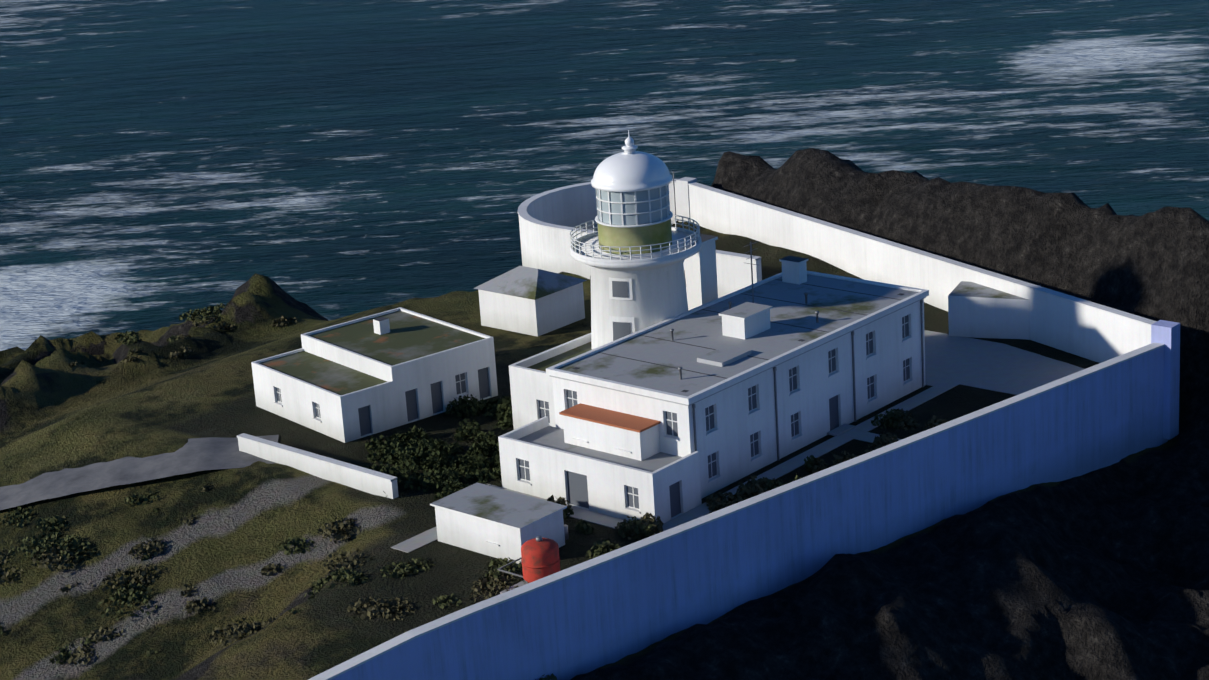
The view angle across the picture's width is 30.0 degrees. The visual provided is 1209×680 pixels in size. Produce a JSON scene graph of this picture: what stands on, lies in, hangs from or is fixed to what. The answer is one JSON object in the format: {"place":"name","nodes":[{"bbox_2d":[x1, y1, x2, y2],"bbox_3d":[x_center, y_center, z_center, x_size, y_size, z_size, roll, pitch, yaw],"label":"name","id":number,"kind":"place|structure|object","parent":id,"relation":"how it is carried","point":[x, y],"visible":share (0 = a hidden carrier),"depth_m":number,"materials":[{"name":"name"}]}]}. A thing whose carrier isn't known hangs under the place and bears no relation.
{"place":"outdoors","nodes":[
{"label":"outdoors","id":0,"kind":"place"},
{"bbox_2d":[0,435,278,509],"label":"road","id":1,"kind":"structure","parent":0,"point":[200,454],"depth_m":163.44,"materials":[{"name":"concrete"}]},
{"bbox_2d":[0,0,1208,350],"bbox_3d":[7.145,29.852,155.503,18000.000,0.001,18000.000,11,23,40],"label":"sea","id":2,"kind":"structure","parent":0,"point":[166,162],"depth_m":369.65,"materials":[{"name":"blue liquid"}]},
{"bbox_2d":[0,148,1208,679],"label":"terrain","id":3,"kind":"structure","parent":0,"point":[1100,574],"depth_m":154.79,"materials":[{"name":"green plant"}]},
{"bbox_2d":[251,307,497,442],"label":"annex","id":4,"kind":"object","parent":3,"relation":"on","point":[352,380],"visible":0.98,"depth_m":170.47,"materials":[{"name":"white paint"}]},
{"bbox_2d":[0,303,946,679],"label":"shrubs","id":5,"kind":"object","parent":3,"relation":"on","point":[410,451],"visible":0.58,"depth_m":153.61,"materials":[{"name":"green plant"}]},
{"bbox_2d":[430,266,586,563],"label":"sheds","id":6,"kind":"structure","parent":3,"relation":"on","point":[491,521],"depth_m":145.78,"materials":[{"name":"white paint"}]},
{"bbox_2d":[497,536,559,593],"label":"fuel tanks","id":7,"kind":"object","parent":3,"relation":"on","point":[540,558],"visible":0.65,"depth_m":135.83,"materials":[{"name":"metal"}]},
{"bbox_2d":[570,130,701,349],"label":"lighthouse tower","id":8,"kind":"structure","parent":3,"relation":"on","point":[635,250],"depth_m":163.46,"materials":[{"name":"white paint"}]},
{"bbox_2d":[237,177,1179,679],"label":"perimeter wall","id":9,"kind":"structure","parent":3,"relation":"on","point":[1119,401],"depth_m":152.38,"materials":[{"name":"white paint"}]},
{"bbox_2d":[498,234,928,522],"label":"building","id":10,"kind":"structure","parent":3,"relation":"on","point":[609,435],"depth_m":155.55,"materials":[{"name":"white paint"}]},
{"bbox_2d":[391,172,1083,552],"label":"paved yard","id":11,"kind":"structure","parent":3,"relation":"on","point":[949,362],"depth_m":168.56,"materials":[{"name":"concrete"}]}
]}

